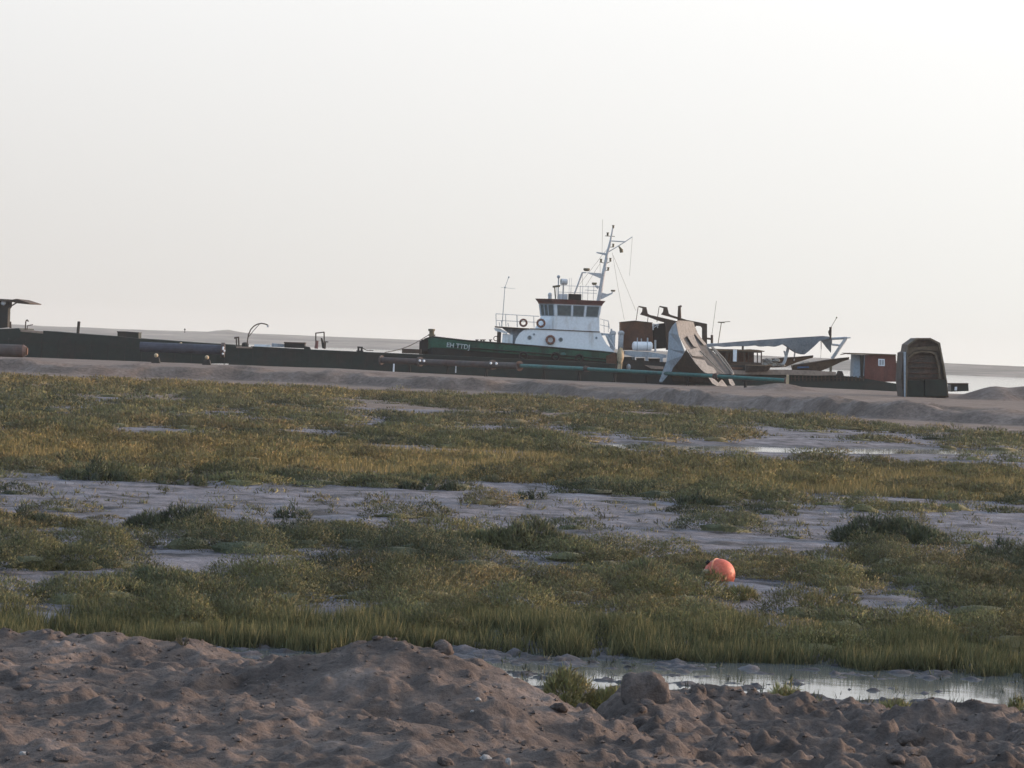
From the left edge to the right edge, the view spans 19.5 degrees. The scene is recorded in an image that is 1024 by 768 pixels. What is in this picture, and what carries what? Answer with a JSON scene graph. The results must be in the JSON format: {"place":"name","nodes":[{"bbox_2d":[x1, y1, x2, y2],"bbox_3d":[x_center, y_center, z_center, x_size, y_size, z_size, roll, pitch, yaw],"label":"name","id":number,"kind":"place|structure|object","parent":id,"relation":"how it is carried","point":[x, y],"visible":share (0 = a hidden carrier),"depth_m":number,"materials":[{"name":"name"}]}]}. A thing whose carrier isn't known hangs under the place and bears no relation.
{"place":"outdoors","nodes":[
{"label":"outdoors","id":0,"kind":"place"},
{"bbox_2d":[0,627,1023,767],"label":"earth bank","id":1,"kind":"structure","parent":0,"point":[327,685],"depth_m":18.67,"materials":[{"name":"brown soil"}]},
{"bbox_2d":[12,683,31,690],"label":"earth clod","id":2,"kind":"object","parent":1,"relation":"on","point":[22,687],"visible":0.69,"depth_m":18.61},
{"bbox_2d":[53,756,61,760],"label":"earth clod","id":3,"kind":"object","parent":1,"relation":"on","point":[56,758],"visible":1,"depth_m":15.45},
{"bbox_2d":[175,635,189,645],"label":"dry sprig","id":4,"kind":"object","parent":1,"relation":"on","point":[181,643],"visible":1,"depth_m":20.91,"materials":[{"name":"brown plant"}]},
{"bbox_2d":[260,701,274,705],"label":"earth clod","id":5,"kind":"object","parent":1,"relation":"on","point":[271,703],"visible":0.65,"depth_m":18.18,"materials":[{"name":"brown soil"}]},
{"bbox_2d":[287,706,300,710],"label":"earth clod","id":6,"kind":"object","parent":1,"relation":"on","point":[295,708],"visible":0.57,"depth_m":18.12,"materials":[{"name":"brown soil"}]},
{"bbox_2d":[372,636,382,640],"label":"earth clod","id":7,"kind":"object","parent":1,"relation":"on","point":[376,637],"visible":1,"depth_m":19.54,"materials":[{"name":"brown soil"}]},
{"bbox_2d":[434,639,453,655],"bbox_3d":[-0.451,1.752,19.617,0.143,0.143,0.120,2,1,0],"label":"boulder","id":8,"kind":"object","parent":1,"relation":"on","point":[444,645],"visible":0.67,"depth_m":19.57,"materials":[{"name":"grey stone"}]},
{"bbox_2d":[437,756,453,765],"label":"earth clod","id":9,"kind":"object","parent":1,"relation":"on","point":[444,761],"visible":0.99,"depth_m":15.79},
{"bbox_2d":[480,754,491,759],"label":"pale stone","id":10,"kind":"object","parent":1,"relation":"on","point":[484,756],"visible":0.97,"depth_m":15.91,"materials":[{"name":"white stone"}]},
{"bbox_2d":[505,758,510,765],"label":"pale stone","id":11,"kind":"object","parent":1,"relation":"on","point":[508,761],"visible":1,"depth_m":15.81,"materials":[{"name":"white stone"}]},
{"bbox_2d":[0,629,1023,767],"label":"earth grit","id":12,"kind":"object","parent":1,"relation":"on","point":[238,719],"visible":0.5,"depth_m":18.61,"materials":[{"name":"brown soil"}]},
{"bbox_2d":[550,703,567,712],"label":"earth clod","id":13,"kind":"object","parent":1,"relation":"on","point":[561,707],"visible":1,"depth_m":18.86,"materials":[{"name":"brown soil"}]},
{"bbox_2d":[537,661,619,708],"bbox_3d":[0.459,2.534,24.629,1.259,0.514,0.524,2,1,-7],"label":"marsh tuft","id":14,"kind":"object","parent":1,"relation":"on","point":[562,680],"visible":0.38,"depth_m":24.56,"materials":[{"name":"green plant"}]},
{"bbox_2d":[576,749,588,754],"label":"earth clod","id":15,"kind":"object","parent":1,"relation":"on","point":[583,751],"visible":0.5,"depth_m":17.63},
{"bbox_2d":[632,716,650,728],"bbox_3d":[0.923,2.336,20.429,0.159,0.117,0.180,3,1,43],"label":"boulder","id":16,"kind":"object","parent":1,"relation":"on","point":[638,722],"visible":0.45,"depth_m":20.38,"materials":[{"name":"grey stone"}]},
{"bbox_2d":[638,706,646,712],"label":"earth clod","id":17,"kind":"object","parent":1,"relation":"on","point":[642,709],"visible":1,"depth_m":20.78,"materials":[{"name":"brown soil"}]},
{"bbox_2d":[620,671,670,704],"bbox_3d":[0.948,2.247,21.210,0.360,0.423,0.306,2,1,-12],"label":"boulder","id":18,"kind":"object","parent":1,"relation":"on","point":[653,686],"visible":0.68,"depth_m":21.11,"materials":[{"name":"grey stone"}]},
{"bbox_2d":[640,699,655,705],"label":"earth clod","id":19,"kind":"object","parent":1,"relation":"on","point":[646,702],"visible":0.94,"depth_m":20.96,"materials":[{"name":"brown soil"}]},
{"bbox_2d":[653,747,664,754],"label":"earth clod","id":20,"kind":"object","parent":1,"relation":"on","point":[659,750],"visible":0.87,"depth_m":18.29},
{"bbox_2d":[663,720,681,731],"bbox_3d":[1.078,2.349,20.146,0.134,0.120,0.232,10,19,11],"label":"earth clod","id":21,"kind":"object","parent":1,"relation":"on","point":[670,726],"visible":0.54,"depth_m":20.13,"materials":[{"name":"brown soil"}]},
{"bbox_2d":[688,683,706,694],"bbox_3d":[1.360,2.254,21.833,0.134,0.130,0.124,2,1,0],"label":"boulder","id":22,"kind":"object","parent":1,"relation":"on","point":[702,688],"visible":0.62,"depth_m":21.80,"materials":[{"name":"grey stone"}]},
{"bbox_2d":[721,712,731,718],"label":"earth clod","id":23,"kind":"object","parent":1,"relation":"on","point":[727,715],"visible":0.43,"depth_m":21.29,"materials":[{"name":"brown soil"}]},
{"bbox_2d":[734,731,746,738],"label":"earth clod","id":24,"kind":"object","parent":1,"relation":"on","point":[742,735],"visible":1,"depth_m":19.87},
{"bbox_2d":[768,677,821,700],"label":"marsh tuft","id":25,"kind":"object","parent":1,"relation":"on","point":[777,688],"visible":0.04,"depth_m":24.43,"materials":[{"name":"green plant"}]},
{"bbox_2d":[886,753,904,764],"bbox_3d":[2.409,2.361,18.700,0.133,0.087,0.128,20,-5,12],"label":"earth clod","id":26,"kind":"object","parent":1,"relation":"on","point":[895,759],"visible":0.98,"depth_m":18.66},
{"bbox_2d":[878,695,916,708],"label":"marsh tuft","id":27,"kind":"object","parent":1,"relation":"on","point":[890,703],"visible":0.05,"depth_m":24.71,"materials":[{"name":"green plant"}]},
{"bbox_2d":[892,746,921,755],"bbox_3d":[2.532,2.368,19.076,0.205,0.097,0.143,1,-6,-22],"label":"earth clod","id":28,"kind":"object","parent":1,"relation":"on","point":[916,750],"visible":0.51,"depth_m":19.05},
{"bbox_2d":[896,730,925,746],"bbox_3d":[2.702,2.391,20.004,0.241,0.125,0.139,7,9,1],"label":"earth clod","id":29,"kind":"object","parent":1,"relation":"on","point":[912,737],"visible":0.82,"depth_m":19.95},
{"bbox_2d":[916,723,937,731],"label":"earth clod","id":30,"kind":"object","parent":1,"relation":"on","point":[919,726],"visible":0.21,"depth_m":20.50,"materials":[{"name":"brown soil"}]},
{"bbox_2d":[966,758,975,763],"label":"earth clod","id":31,"kind":"object","parent":1,"relation":"on","point":[970,760],"visible":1,"depth_m":18.87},
{"bbox_2d":[1005,690,1023,710],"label":"marsh tuft","id":32,"kind":"object","parent":1,"relation":"on","point":[1019,704],"visible":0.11,"depth_m":24.84,"materials":[{"name":"green plant"}]},
{"bbox_2d":[1009,722,1023,732],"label":"earth clod","id":33,"kind":"object","parent":1,"relation":"on","point":[1013,726],"visible":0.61,"depth_m":20.54,"materials":[{"name":"brown soil"}]},
{"bbox_2d":[0,470,1023,637],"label":"mud flat","id":34,"kind":"structure","parent":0,"point":[197,560],"depth_m":51.92,"materials":[{"name":"grey soil"}]},
{"bbox_2d":[0,502,54,526],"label":"salt shrub","id":35,"kind":"object","parent":34,"relation":"on","point":[33,517],"visible":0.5,"depth_m":44.80,"materials":[{"name":"green plant"}]},
{"bbox_2d":[58,454,139,481],"bbox_3d":[-8.071,1.667,58.244,1.667,0.710,0.733,2,1,-12],"label":"salt shrub","id":36,"kind":"object","parent":34,"relation":"on","point":[67,473],"visible":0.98,"depth_m":58.15,"materials":[{"name":"green plant"}]},
{"bbox_2d":[92,560,218,594],"bbox_3d":[-4.064,2.232,33.747,1.652,0.485,0.704,2,1,-9],"label":"salt shrub","id":37,"kind":"object","parent":34,"relation":"on","point":[152,569],"visible":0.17,"depth_m":33.66,"materials":[{"name":"green plant"}]},
{"bbox_2d":[120,501,236,529],"bbox_3d":[-5.025,2.039,45.253,1.962,0.572,0.912,2,1,0],"label":"salt shrub","id":38,"kind":"object","parent":34,"relation":"on","point":[139,519],"visible":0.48,"depth_m":45.17,"materials":[{"name":"green plant"}]},
{"bbox_2d":[152,466,210,485],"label":"salt shrub","id":39,"kind":"object","parent":34,"relation":"on","point":[162,477],"visible":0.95,"depth_m":58.21,"materials":[{"name":"green plant"}]},
{"bbox_2d":[238,463,275,478],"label":"salt shrub","id":40,"kind":"object","parent":34,"relation":"on","point":[259,468],"visible":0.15,"depth_m":61.58,"materials":[{"name":"green plant"}]},
{"bbox_2d":[271,498,316,518],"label":"salt shrub","id":41,"kind":"object","parent":34,"relation":"on","point":[281,512],"visible":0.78,"depth_m":49.02,"materials":[{"name":"green plant"}]},
{"bbox_2d":[396,470,466,490],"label":"salt shrub","id":42,"kind":"object","parent":34,"relation":"on","point":[408,485],"visible":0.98,"depth_m":59.54,"materials":[{"name":"green plant"}]},
{"bbox_2d":[0,475,1022,542],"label":"mud seedlings","id":43,"kind":"object","parent":34,"relation":"on","point":[257,509],"visible":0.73,"depth_m":52.43,"materials":[{"name":"green plant"}]},
{"bbox_2d":[0,589,1023,677],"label":"cordgrass","id":44,"kind":"object","parent":34,"relation":"on","point":[317,630],"visible":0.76,"depth_m":29.79,"materials":[{"name":"green plant"}]},
{"bbox_2d":[450,514,588,550],"bbox_3d":[0.137,2.205,43.620,2.340,0.668,1.032,2,1,-17],"label":"salt shrub","id":45,"kind":"object","parent":34,"relation":"on","point":[520,531],"visible":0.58,"depth_m":43.42,"materials":[{"name":"green plant"}]},
{"bbox_2d":[513,488,550,498],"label":"salt shrub","id":46,"kind":"object","parent":34,"relation":"on","point":[531,496],"visible":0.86,"depth_m":57.60,"materials":[{"name":"green plant"}]},
{"bbox_2d":[594,554,694,585],"bbox_3d":[1.673,2.385,37.625,1.451,0.501,0.674,2,1,0],"label":"salt shrub","id":47,"kind":"object","parent":34,"relation":"on","point":[646,561],"visible":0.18,"depth_m":37.60,"materials":[{"name":"green plant"}]},
{"bbox_2d":[675,488,725,505],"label":"salt shrub","id":48,"kind":"object","parent":34,"relation":"on","point":[692,500],"visible":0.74,"depth_m":57.54,"materials":[{"name":"green plant"}]},
{"bbox_2d":[660,565,763,601],"bbox_3d":[2.403,2.418,36.085,1.312,0.475,0.680,2,1,0],"label":"salt shrub","id":49,"kind":"object","parent":34,"relation":"on","point":[743,591],"visible":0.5,"depth_m":36.02,"materials":[{"name":"green plant"}]},
{"bbox_2d":[793,580,862,608],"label":"salt shrub","id":50,"kind":"object","parent":34,"relation":"on","point":[853,599],"visible":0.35,"depth_m":35.15,"materials":[{"name":"green plant"}]},
{"bbox_2d":[823,508,953,545],"bbox_3d":[6.165,2.372,48.747,2.225,0.670,1.034,2,1,0],"label":"salt shrub","id":51,"kind":"object","parent":34,"relation":"on","point":[915,534],"visible":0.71,"depth_m":48.60,"materials":[{"name":"green plant"}]},
{"bbox_2d":[962,534,1023,556],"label":"salt shrub","id":52,"kind":"object","parent":34,"relation":"on","point":[997,542],"visible":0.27,"depth_m":46.03,"materials":[{"name":"green plant"}]},
{"bbox_2d":[0,357,1023,431],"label":"embankment","id":53,"kind":"structure","parent":0,"point":[997,407],"depth_m":197.51,"materials":[{"name":"soil"}]},
{"bbox_2d":[0,344,27,356],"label":"rusty cylinder","id":54,"kind":"object","parent":53,"relation":"on","point":[11,350],"visible":1,"depth_m":239.59,"materials":[{"name":"metal"}]},
{"bbox_2d":[151,353,160,362],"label":"mooring sinker","id":55,"kind":"object","parent":53,"relation":"on","point":[155,359],"visible":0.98,"depth_m":235.72,"materials":[{"name":"grey concrete"}]},
{"bbox_2d":[139,342,225,356],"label":"dredge pipe","id":56,"kind":"object","parent":53,"relation":"on","point":[158,347],"visible":1,"depth_m":249.63,"materials":[{"name":"black metal"}]},
{"bbox_2d":[202,355,210,364],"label":"mooring sinker","id":57,"kind":"object","parent":53,"relation":"on","point":[206,361],"visible":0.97,"depth_m":235.72,"materials":[{"name":"grey concrete"}]},
{"bbox_2d":[659,320,734,386],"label":"leaning hull section","id":58,"kind":"object","parent":53,"relation":"on","point":[706,358],"visible":1,"depth_m":218.31,"materials":[{"name":"weathered wood planks"},{"name":"grey blue paint"},{"name":"brown steel"}]},
{"bbox_2d":[896,338,948,396],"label":"upended hulk","id":59,"kind":"object","parent":53,"relation":"on","point":[920,369],"visible":0.99,"depth_m":198.97,"materials":[{"name":"grey paint"}]},
{"bbox_2d":[947,383,968,391],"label":"green box","id":60,"kind":"object","parent":53,"relation":"on","point":[955,387],"visible":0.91,"depth_m":206.00,"materials":[{"name":"metal"}]},
{"bbox_2d":[0,324,1023,377],"bbox_3d":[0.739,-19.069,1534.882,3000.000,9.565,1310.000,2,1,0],"label":"hills","id":61,"kind":"structure","parent":0,"point":[222,336],"depth_m":1875.21,"materials":[{"name":"grey"}]},
{"bbox_2d":[0,0,1023,365],"label":"sky","id":62,"kind":"structure","parent":0,"point":[382,169],"materials":[{"name":"white"}]},
{"bbox_2d":[0,371,1023,454],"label":"salt scrub","id":63,"kind":"object","parent":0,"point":[74,386],"visible":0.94,"depth_m":126.49,"materials":[{"name":"green plant"}]},
{"bbox_2d":[5,608,1019,705],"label":"mud flat","id":64,"kind":"structure","parent":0,"point":[493,655],"depth_m":28.77,"materials":[{"name":"grey soil"}]},
{"bbox_2d":[0,478,1023,657],"bbox_3d":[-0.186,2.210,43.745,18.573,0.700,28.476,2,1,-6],"label":"salt scrub","id":65,"kind":"object","parent":64,"relation":"on","point":[400,580],"visible":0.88,"depth_m":36.79,"materials":[{"name":"green plant"}]},
{"bbox_2d":[80,631,1023,703],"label":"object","id":66,"kind":"object","parent":64,"relation":"on","point":[717,666],"visible":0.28,"depth_m":27.81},
{"bbox_2d":[2,394,1023,506],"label":"mud flat","id":67,"kind":"structure","parent":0,"point":[791,438],"depth_m":103.24,"materials":[{"name":"grey soil"}]},
{"bbox_2d":[0,405,1023,512],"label":"salt scrub","id":68,"kind":"object","parent":67,"relation":"on","point":[99,427],"visible":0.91,"depth_m":70.91,"materials":[{"name":"green plant"}]},
{"bbox_2d":[0,425,1023,501],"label":"cordgrass","id":69,"kind":"object","parent":67,"relation":"on","point":[354,465],"visible":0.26,"depth_m":70.35,"materials":[{"name":"green plant"}]},
{"bbox_2d":[140,342,1023,708],"bbox_3d":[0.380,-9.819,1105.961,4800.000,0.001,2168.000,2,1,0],"label":"water","id":70,"kind":"structure","parent":0,"point":[912,686],"depth_m":28.36,"materials":[{"name":"grey liquid"}]},
{"bbox_2d":[0,299,241,363],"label":"dredger barge","id":71,"kind":"object","parent":70,"relation":"on","point":[55,344],"visible":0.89,"depth_m":262.00,"materials":[{"name":"black metal"}]},
{"bbox_2d":[76,321,79,332],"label":"vent pipe","id":72,"kind":"object","parent":71,"relation":"on","point":[78,326],"visible":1,"depth_m":263.87,"materials":[{"name":"grey metal"}]},
{"bbox_2d":[117,331,141,337],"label":"winch box","id":73,"kind":"object","parent":71,"relation":"on","point":[129,334],"visible":0.94,"depth_m":263.98,"materials":[{"name":"grey metal"}]},
{"bbox_2d":[228,346,615,381],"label":"pontoon","id":74,"kind":"object","parent":70,"relation":"on","point":[271,356],"visible":0.78,"depth_m":256.50,"materials":[{"name":"black metal"}]},
{"bbox_2d":[242,323,268,346],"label":"arched davit","id":75,"kind":"object","parent":74,"relation":"on","point":[245,344],"visible":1,"depth_m":257.92,"materials":[{"name":"grey metal"}]},
{"bbox_2d":[254,344,270,346],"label":"plank stack","id":76,"kind":"object","parent":74,"relation":"on","point":[260,345],"visible":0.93,"depth_m":257.99,"materials":[{"name":"white paint"}]},
{"bbox_2d":[272,343,283,346],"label":"deck crate","id":77,"kind":"object","parent":74,"relation":"on","point":[277,345],"visible":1,"depth_m":258.29,"materials":[{"name":"grey paint"}]},
{"bbox_2d":[284,342,305,347],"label":"deck locker","id":78,"kind":"object","parent":74,"relation":"on","point":[294,344],"visible":1,"depth_m":257.99,"materials":[{"name":"metal"}]},
{"bbox_2d":[314,332,324,348],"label":"goal frame","id":79,"kind":"object","parent":74,"relation":"on","point":[316,345],"visible":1,"depth_m":257.93,"materials":[{"name":"grey metal"}]},
{"bbox_2d":[402,349,420,353],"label":"hatch","id":80,"kind":"object","parent":74,"relation":"on","point":[414,351],"visible":1,"depth_m":257.59,"materials":[{"name":"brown metal"}]},
{"bbox_2d":[419,222,634,379],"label":"tugboat","id":81,"kind":"object","parent":70,"relation":"on","point":[571,326],"visible":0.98,"depth_m":262.48,"materials":[{"name":"green paint"}]},
{"bbox_2d":[385,335,427,352],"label":"mooring rope","id":82,"kind":"object","parent":81,"relation":"attached to","point":[407,346],"visible":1,"depth_m":261.00,"materials":[{"name":"grey fabric"}]},
{"bbox_2d":[519,319,527,326],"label":"life ring","id":83,"kind":"object","parent":81,"relation":"attached to","point":[521,320],"visible":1,"depth_m":262.25,"materials":[{"name":"red plastic"}]},
{"bbox_2d":[536,319,545,327],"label":"life ring","id":84,"kind":"object","parent":81,"relation":"attached to","point":[538,325],"visible":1,"depth_m":262.22,"materials":[{"name":"red plastic"}]},
{"bbox_2d":[546,335,554,344],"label":"life ring","id":85,"kind":"object","parent":81,"relation":"attached to","point":[548,342],"visible":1,"depth_m":262.22,"materials":[{"name":"red plastic"}]},
{"bbox_2d":[616,301,716,384],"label":"workboat","id":86,"kind":"object","parent":70,"relation":"on","point":[639,336],"visible":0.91,"depth_m":264.46,"materials":[{"name":"metal"}]},
{"bbox_2d":[762,355,812,367],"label":"wooden boat","id":87,"kind":"object","parent":70,"relation":"on","point":[789,361],"visible":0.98,"depth_m":262.13,"materials":[{"name":"brown wood"}]},
{"bbox_2d":[695,369,896,390],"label":"jetty pontoon","id":88,"kind":"object","parent":70,"relation":"on","point":[813,379],"visible":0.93,"depth_m":257.00,"materials":[{"name":"black metal"}]},
{"bbox_2d":[711,346,763,370],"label":"cabin boat","id":89,"kind":"object","parent":88,"relation":"on","point":[738,359],"visible":0.81,"depth_m":257.99,"materials":[{"name":"wood"}]},
{"bbox_2d":[745,365,771,371],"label":"rowing boat","id":90,"kind":"object","parent":88,"relation":"on","point":[754,368],"visible":1,"depth_m":256.04,"materials":[{"name":"wood"}]},
{"bbox_2d":[707,317,850,364],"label":"tarpaulin boom","id":91,"kind":"object","parent":88,"relation":"on","point":[801,345],"visible":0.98,"depth_m":260.62,"materials":[{"name":"grey fabric"}]},
{"bbox_2d":[791,357,848,370],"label":"wooden boat","id":92,"kind":"object","parent":88,"relation":"on","point":[821,365],"visible":0.97,"depth_m":259.62,"materials":[{"name":"brown wood"}]},
{"bbox_2d":[829,371,843,375],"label":"scrap heap","id":93,"kind":"object","parent":88,"relation":"on","point":[839,373],"visible":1,"depth_m":257.00,"materials":[{"name":"metal"}]},
{"bbox_2d":[840,353,895,381],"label":"red hut","id":94,"kind":"object","parent":88,"relation":"on","point":[877,367],"visible":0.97,"depth_m":257.59,"materials":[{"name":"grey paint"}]},
{"bbox_2d":[860,355,864,377],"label":"door","id":95,"kind":"structure","parent":94,"relation":"in","point":[862,363],"depth_m":257.68,"materials":[{"name":"wood"}]},
{"bbox_2d":[878,359,884,365],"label":"window","id":96,"kind":"structure","parent":94,"relation":"in","point":[881,362],"depth_m":257.55,"materials":[{"name":"white paint"}]},
{"bbox_2d":[705,558,734,581],"bbox_3d":[2.702,2.485,38.830,0.417,0.426,0.417,2,1,0],"label":"mooring buoy","id":97,"kind":"object","parent":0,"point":[726,567],"visible":0.53,"depth_m":38.69,"materials":[{"name":"orange plastic"}]},
{"bbox_2d":[762,358,785,366],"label":"net heap","id":98,"kind":"object","parent":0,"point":[769,361],"visible":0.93,"depth_m":261.18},
{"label":"pipe trestle","id":99,"kind":"object","parent":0,"visible":0},
{"bbox_2d":[378,355,418,366],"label":"pipeline section","id":100,"kind":"object","parent":99,"relation":"on","point":[382,359],"visible":0.97,"depth_m":248.92,"materials":[{"name":"brown metal"}]},
{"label":"pipe trestle","id":101,"kind":"object","parent":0,"visible":0},
{"bbox_2d":[417,357,490,369],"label":"pipeline section","id":102,"kind":"object","parent":101,"relation":"on","point":[462,363],"visible":0.93,"depth_m":244.87,"materials":[{"name":"metal"}]},
{"bbox_2d":[489,360,522,370],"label":"pipeline section","id":103,"kind":"object","parent":102,"relation":"attached to","point":[504,365],"visible":0.96,"depth_m":240.27,"materials":[{"name":"brown metal"}]},
{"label":"pipe trestle","id":104,"kind":"object","parent":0,"visible":0},
{"bbox_2d":[518,363,585,371],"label":"pipeline section","id":105,"kind":"object","parent":104,"relation":"on","point":[521,365],"visible":1,"depth_m":234.38,"materials":[{"name":"teal paint"}]},
{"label":"pipe trestle","id":106,"kind":"object","parent":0,"visible":0},
{"bbox_2d":[585,366,715,378],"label":"pipeline section","id":107,"kind":"object","parent":106,"relation":"on","point":[587,368],"visible":1,"depth_m":221.70,"materials":[{"name":"teal paint"}]},
{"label":"pipe trestle","id":108,"kind":"object","parent":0,"visible":0},
{"bbox_2d":[715,373,785,382],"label":"pipeline section","id":109,"kind":"object","parent":108,"relation":"on","point":[717,375],"visible":1,"depth_m":212.91,"materials":[{"name":"teal paint"}]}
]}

